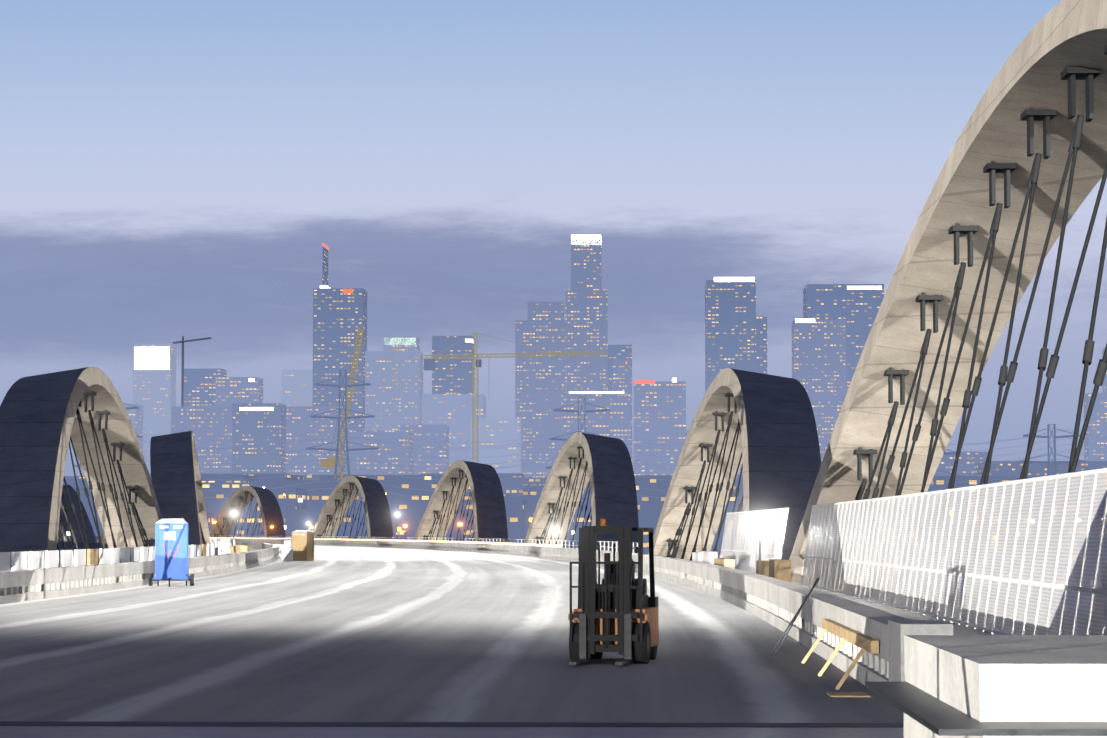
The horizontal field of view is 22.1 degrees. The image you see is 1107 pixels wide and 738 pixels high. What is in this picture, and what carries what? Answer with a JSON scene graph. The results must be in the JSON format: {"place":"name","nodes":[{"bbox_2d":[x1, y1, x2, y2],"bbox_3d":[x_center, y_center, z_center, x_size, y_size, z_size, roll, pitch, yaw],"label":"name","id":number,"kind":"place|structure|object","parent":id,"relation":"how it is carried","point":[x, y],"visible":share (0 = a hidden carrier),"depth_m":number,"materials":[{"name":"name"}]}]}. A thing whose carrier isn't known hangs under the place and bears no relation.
{"place":"outdoors","nodes":[
{"label":"outdoors","id":0,"kind":"place"},
{"bbox_2d":[60,506,70,536],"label":"arch rib","id":1,"kind":"object","parent":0,"point":[65,523],"visible":0.02,"depth_m":698.83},
{"bbox_2d":[282,540,292,561],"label":"wash station","id":2,"kind":"object","parent":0,"point":[287,552],"visible":1,"depth_m":198.47,"materials":[{"name":"grey plastic"}]},
{"bbox_2d":[0,541,998,727],"bbox_3d":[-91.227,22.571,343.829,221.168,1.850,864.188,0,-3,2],"label":"bridge deck","id":3,"kind":"structure","parent":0,"point":[348,634],"depth_m":48.26,"materials":[{"name":"concrete"}]},
{"bbox_2d":[0,367,87,570],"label":"arch rib","id":4,"kind":"object","parent":3,"relation":"on","point":[33,409],"visible":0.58,"depth_m":132.43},
{"bbox_2d":[59,518,64,536],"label":"arch rib","id":5,"kind":"object","parent":3,"relation":"on","point":[60,525],"visible":0.04,"depth_m":697.81,"materials":[{"name":"concrete"}]},
{"bbox_2d":[58,503,78,548],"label":"arch rib","id":6,"kind":"object","parent":3,"relation":"on","point":[63,510],"visible":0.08,"depth_m":512.26,"materials":[{"name":"concrete"}]},
{"bbox_2d":[61,485,98,563],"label":"arch rib","id":7,"kind":"object","parent":3,"relation":"on","point":[91,537],"visible":0.27,"depth_m":506.48,"materials":[{"name":"grey concrete"}]},
{"bbox_2d":[47,367,161,565],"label":"arch rib","id":8,"kind":"object","parent":3,"relation":"on","point":[98,432],"visible":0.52,"depth_m":164.57,"materials":[{"name":"concrete"}]},
{"bbox_2d":[102,528,106,547],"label":"arch rib","id":9,"kind":"object","parent":3,"relation":"on","point":[104,541],"depth_m":460.46,"materials":[{"name":"concrete"}]},
{"bbox_2d":[0,544,249,570],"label":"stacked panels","id":10,"kind":"object","parent":3,"relation":"on","point":[19,560],"visible":0.48,"depth_m":104.26,"materials":[{"name":"wood"}]},
{"bbox_2d":[0,538,279,603],"bbox_3d":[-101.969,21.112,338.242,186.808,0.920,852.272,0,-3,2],"label":"barrier","id":11,"kind":"object","parent":3,"relation":"on","point":[29,585],"visible":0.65,"depth_m":100.39,"materials":[{"name":"concrete"}]},
{"bbox_2d":[64,536,234,554],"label":"railing","id":12,"kind":"object","parent":3,"relation":"on","point":[225,544],"visible":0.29,"depth_m":236.84,"materials":[{"name":"white metal"}]},
{"bbox_2d":[148,518,193,586],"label":"portable toilet","id":13,"kind":"object","parent":3,"relation":"on","point":[171,549],"visible":1,"depth_m":109.09,"materials":[{"name":"plastic"}]},
{"bbox_2d":[150,431,201,555],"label":"arch rib","id":14,"kind":"object","parent":3,"relation":"on","point":[172,470],"visible":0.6,"depth_m":229.32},
{"bbox_2d":[191,432,210,552],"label":"arch rib","id":15,"kind":"object","parent":3,"relation":"on","point":[203,527],"visible":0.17,"depth_m":264.27,"materials":[{"name":"concrete"}]},
{"bbox_2d":[209,485,267,538],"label":"arch rib","id":16,"kind":"object","parent":3,"relation":"on","point":[239,499],"visible":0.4,"depth_m":551.25,"materials":[{"name":"concrete"}]},
{"bbox_2d":[250,486,285,537],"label":"arch rib","id":17,"kind":"object","parent":3,"relation":"on","point":[271,509],"visible":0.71,"depth_m":518.61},
{"bbox_2d":[292,529,313,560],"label":"tan portable toilet","id":18,"kind":"object","parent":3,"relation":"on","point":[303,544],"visible":0.96,"depth_m":203.36,"materials":[{"name":"plastic"}]},
{"bbox_2d":[312,476,370,539],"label":"arch rib","id":19,"kind":"object","parent":3,"relation":"on","point":[347,490],"visible":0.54,"depth_m":457.70,"materials":[{"name":"concrete"}]},
{"bbox_2d":[97,535,637,552],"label":"railing","id":20,"kind":"object","parent":3,"relation":"on","point":[616,547],"visible":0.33,"depth_m":285.30,"materials":[{"name":"grey metal"}]},
{"bbox_2d":[354,476,393,540],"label":"arch rib","id":21,"kind":"object","parent":3,"relation":"on","point":[380,520],"visible":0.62,"depth_m":423.82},
{"bbox_2d":[414,460,477,542],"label":"arch rib","id":22,"kind":"object","parent":3,"relation":"on","point":[452,487],"visible":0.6,"depth_m":362.42,"materials":[{"name":"concrete"}]},
{"bbox_2d":[0,721,903,737],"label":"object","id":23,"kind":"structure","parent":3,"relation":"on","point":[53,729],"depth_m":29.72,"materials":[{"name":"grey concrete"}]},
{"bbox_2d":[865,635,1106,737],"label":"concrete ledge","id":24,"kind":"object","parent":23,"relation":"on","point":[1003,686],"visible":1,"depth_m":21.87,"materials":[{"name":"concrete"}]},
{"bbox_2d":[58,537,909,684],"bbox_3d":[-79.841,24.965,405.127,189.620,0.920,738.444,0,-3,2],"label":"barrier","id":25,"kind":"object","parent":3,"relation":"on","point":[775,602],"visible":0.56,"depth_m":65.66,"materials":[{"name":"concrete"}]},
{"bbox_2d":[210,537,561,546],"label":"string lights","id":26,"kind":"object","parent":25,"relation":"on","point":[440,541],"visible":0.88,"depth_m":306.12},
{"bbox_2d":[462,460,507,543],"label":"arch rib","id":27,"kind":"object","parent":3,"relation":"on","point":[491,511],"visible":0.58,"depth_m":327.62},
{"bbox_2d":[213,512,764,559],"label":"work lamps","id":28,"kind":"object","parent":3,"relation":"on","point":[759,526],"visible":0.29,"depth_m":109.88,"materials":[{"name":"grey metal"}]},
{"bbox_2d":[524,432,595,547],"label":"arch rib","id":29,"kind":"object","parent":3,"relation":"on","point":[570,475],"visible":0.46,"depth_m":266.32,"materials":[{"name":"concrete"}]},
{"bbox_2d":[580,432,638,552],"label":"arch rib","id":30,"kind":"object","parent":3,"relation":"on","point":[615,490],"visible":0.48,"depth_m":231.36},
{"bbox_2d":[568,519,658,664],"bbox_3d":[0.924,3.542,45.249,1.260,2.300,3.335,-1,-3,10],"label":"forklift","id":31,"kind":"object","parent":3,"relation":"on","point":[616,610],"visible":1,"depth_m":44.77,"materials":[{"name":"black paint"}]},
{"bbox_2d":[648,368,748,560],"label":"arch rib","id":32,"kind":"object","parent":3,"relation":"on","point":[713,457],"visible":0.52,"depth_m":168.89,"materials":[{"name":"concrete"}]},
{"bbox_2d":[692,551,806,586],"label":"construction materials","id":33,"kind":"object","parent":3,"relation":"on","point":[780,569],"visible":0.42,"depth_m":92.13,"materials":[{"name":"brown wood"}]},
{"bbox_2d":[730,368,820,559],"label":"arch rib","id":34,"kind":"object","parent":3,"relation":"on","point":[784,459],"visible":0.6,"depth_m":134.41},
{"bbox_2d":[769,578,878,696],"bbox_3d":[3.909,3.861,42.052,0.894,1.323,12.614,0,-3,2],"label":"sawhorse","id":35,"kind":"object","parent":3,"relation":"on","point":[863,642],"visible":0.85,"depth_m":40.85,"materials":[{"name":"brown wood"}]},
{"bbox_2d":[720,468,1106,634],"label":"fence","id":36,"kind":"object","parent":3,"relation":"on","point":[1023,557],"visible":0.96,"depth_m":55.86,"materials":[{"name":"white metal"}]},
{"bbox_2d":[888,620,952,681],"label":"barrier end block","id":37,"kind":"structure","parent":3,"relation":"on","point":[898,630],"depth_m":33.61,"materials":[{"name":"concrete"}]},
{"bbox_2d":[789,0,1106,581],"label":"arch rib","id":38,"kind":"object","parent":3,"relation":"on","point":[1023,172],"visible":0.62,"depth_m":75.70,"materials":[{"name":"concrete"}]},
{"bbox_2d":[0,267,1106,494],"bbox_3d":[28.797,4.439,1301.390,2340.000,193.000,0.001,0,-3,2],"label":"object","id":39,"kind":"structure","parent":0,"point":[522,397],"depth_m":1302.39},
{"bbox_2d":[0,0,1106,475],"label":"sky","id":40,"kind":"structure","parent":0,"point":[184,147],"materials":[{"name":"blue"}]},
{"bbox_2d":[74,370,1084,543],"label":"transmission towers","id":41,"kind":"structure","parent":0,"point":[561,439],"depth_m":700.43,"materials":[{"name":"grey metal"}]},
{"bbox_2d":[66,428,1106,498],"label":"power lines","id":42,"kind":"object","parent":41,"relation":"attached to","point":[542,457],"visible":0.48,"depth_m":701.74,"materials":[{"name":"grey metal"}]},
{"bbox_2d":[79,271,1106,476],"bbox_3d":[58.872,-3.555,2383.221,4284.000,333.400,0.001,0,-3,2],"label":"building windows","id":43,"kind":"structure","parent":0,"point":[384,417],"depth_m":2384.75,"materials":[{"name":"yellow glass"}]},
{"label":"ground","id":44,"kind":"structure","parent":0,"visible":0},
{"bbox_2d":[79,403,142,475],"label":"tower","id":45,"kind":"structure","parent":44,"relation":"on","point":[136,423],"depth_m":2925.59,"materials":[{"name":"blue glass"}]},
{"bbox_2d":[133,344,175,472],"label":"skyscraper","id":46,"kind":"structure","parent":44,"relation":"on","point":[151,360],"depth_m":3318.75,"materials":[{"name":"blue glass"}]},
{"bbox_2d":[173,336,210,405],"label":"distant crane","id":47,"kind":"object","parent":44,"relation":"on","point":[182,379],"depth_m":3217.33,"materials":[{"name":"grey metal"}]},
{"bbox_2d":[184,369,226,405],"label":"tower","id":48,"kind":"structure","parent":44,"relation":"on","point":[195,373],"depth_m":3216.49,"materials":[{"name":"blue glass"}]},
{"bbox_2d":[215,377,262,405],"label":"tower","id":49,"kind":"structure","parent":44,"relation":"on","point":[224,394],"depth_m":3014.09,"materials":[{"name":"blue glass"}]},
{"bbox_2d":[232,403,285,473],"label":"building","id":50,"kind":"structure","parent":44,"relation":"on","point":[256,460],"depth_m":2508.93,"materials":[{"name":"blue glass"}]},
{"bbox_2d":[171,406,350,474],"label":"buildings","id":51,"kind":"structure","parent":44,"relation":"on","point":[221,414],"depth_m":2709.49,"materials":[{"name":"blue glass"}]},
{"bbox_2d":[281,370,312,405],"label":"tower","id":52,"kind":"structure","parent":44,"relation":"on","point":[293,388],"depth_m":3313.62,"materials":[{"name":"blue glass"}]},
{"bbox_2d":[312,243,366,430],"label":"skyscraper","id":53,"kind":"structure","parent":44,"relation":"on","point":[326,297],"depth_m":3014.48,"materials":[{"name":"blue glass"}]},
{"bbox_2d":[321,328,363,479],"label":"luffing crane","id":54,"kind":"object","parent":44,"relation":"on","point":[328,463],"depth_m":1002.71,"materials":[{"name":"metal"}]},
{"bbox_2d":[348,431,413,474],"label":"tower","id":55,"kind":"structure","parent":44,"relation":"on","point":[382,447],"depth_m":2404.80,"materials":[{"name":"blue glass"}]},
{"bbox_2d":[365,336,422,430],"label":"skyscraper","id":56,"kind":"structure","parent":44,"relation":"on","point":[397,347],"depth_m":2909.63,"materials":[{"name":"blue glass"}]},
{"bbox_2d":[397,425,448,474],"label":"tower","id":57,"kind":"structure","parent":44,"relation":"on","point":[434,435],"depth_m":2604.23,"materials":[{"name":"blue glass"}]},
{"bbox_2d":[432,336,474,393],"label":"tower","id":58,"kind":"structure","parent":44,"relation":"on","point":[453,367],"depth_m":3109.47,"materials":[{"name":"blue glass"}]},
{"bbox_2d":[422,394,485,463],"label":"tower","id":59,"kind":"structure","parent":44,"relation":"on","point":[444,412],"depth_m":2805.74,"materials":[{"name":"blue glass"}]},
{"bbox_2d":[471,418,521,472],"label":"office building","id":60,"kind":"structure","parent":44,"relation":"on","point":[492,431],"depth_m":2502.58,"materials":[{"name":"blue glass"}]},
{"bbox_2d":[424,333,605,461],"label":"tower crane","id":61,"kind":"object","parent":44,"relation":"on","point":[428,362],"depth_m":1503.19,"materials":[{"name":"metal"}]},
{"bbox_2d":[515,302,564,476],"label":"tower","id":62,"kind":"structure","parent":44,"relation":"on","point":[556,315],"depth_m":3005.78,"materials":[{"name":"blue glass"}]},
{"bbox_2d":[63,473,1042,557],"bbox_3d":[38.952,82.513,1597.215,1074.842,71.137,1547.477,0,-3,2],"label":"low buildings","id":63,"kind":"structure","parent":44,"relation":"on","point":[409,508],"depth_m":922.11,"materials":[{"name":"blue"}]},
{"bbox_2d":[58,486,573,560],"bbox_3d":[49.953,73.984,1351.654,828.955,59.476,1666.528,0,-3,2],"label":"street lights","id":64,"kind":"object","parent":63,"relation":"on","point":[311,527],"depth_m":631.63,"materials":[{"name":"metal"}]},
{"bbox_2d":[566,235,607,393],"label":"skyscraper","id":65,"kind":"structure","parent":44,"relation":"on","point":[586,256],"depth_m":3008.38,"materials":[{"name":"blue glass"}]},
{"bbox_2d":[563,391,630,455],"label":"tower","id":66,"kind":"structure","parent":44,"relation":"on","point":[624,401],"depth_m":2501.53,"materials":[{"name":"blue glass"}]},
{"bbox_2d":[608,345,631,459],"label":"tower","id":67,"kind":"structure","parent":44,"relation":"on","point":[619,354],"depth_m":3104.84,"materials":[{"name":"blue glass"}]},
{"bbox_2d":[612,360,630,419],"bbox_3d":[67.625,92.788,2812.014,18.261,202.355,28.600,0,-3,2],"label":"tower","id":68,"kind":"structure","parent":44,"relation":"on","point":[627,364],"depth_m":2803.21,"materials":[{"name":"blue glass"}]},
{"bbox_2d":[634,378,685,474],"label":"building","id":69,"kind":"structure","parent":44,"relation":"on","point":[650,396],"depth_m":2699.54,"materials":[{"name":"blue glass"}]},
{"bbox_2d":[705,277,755,392],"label":"skyscraper","id":70,"kind":"structure","parent":44,"relation":"on","point":[732,289],"depth_m":3003.53,"materials":[{"name":"blue glass"}]},
{"bbox_2d":[756,317,766,373],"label":"skyscraper","id":71,"kind":"structure","parent":44,"relation":"on","point":[762,321],"depth_m":3041.29,"materials":[{"name":"blue glass"}]},
{"bbox_2d":[792,318,845,462],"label":"skyscraper","id":72,"kind":"structure","parent":44,"relation":"on","point":[813,324],"depth_m":2898.47,"materials":[{"name":"blue glass"}]},
{"bbox_2d":[803,284,883,393],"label":"skyscraper","id":73,"kind":"structure","parent":44,"relation":"on","point":[820,292],"depth_m":3101.06,"materials":[{"name":"blue glass"}]},
{"bbox_2d":[935,452,987,475],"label":"building","id":74,"kind":"structure","parent":44,"relation":"on","point":[962,463],"depth_m":2390.46,"materials":[{"name":"blue glass"}]},
{"bbox_2d":[974,461,1106,475],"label":"buildings","id":75,"kind":"structure","parent":44,"relation":"on","point":[1008,471],"depth_m":2289.05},
{"bbox_2d":[1084,393,1106,460],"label":"tower","id":76,"kind":"structure","parent":44,"relation":"on","point":[1103,399],"depth_m":2986.62,"materials":[{"name":"blue glass"}]},
{"bbox_2d":[1102,348,1106,392],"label":"tower","id":77,"kind":"structure","parent":44,"relation":"on","point":[1105,378],"depth_m":3210.80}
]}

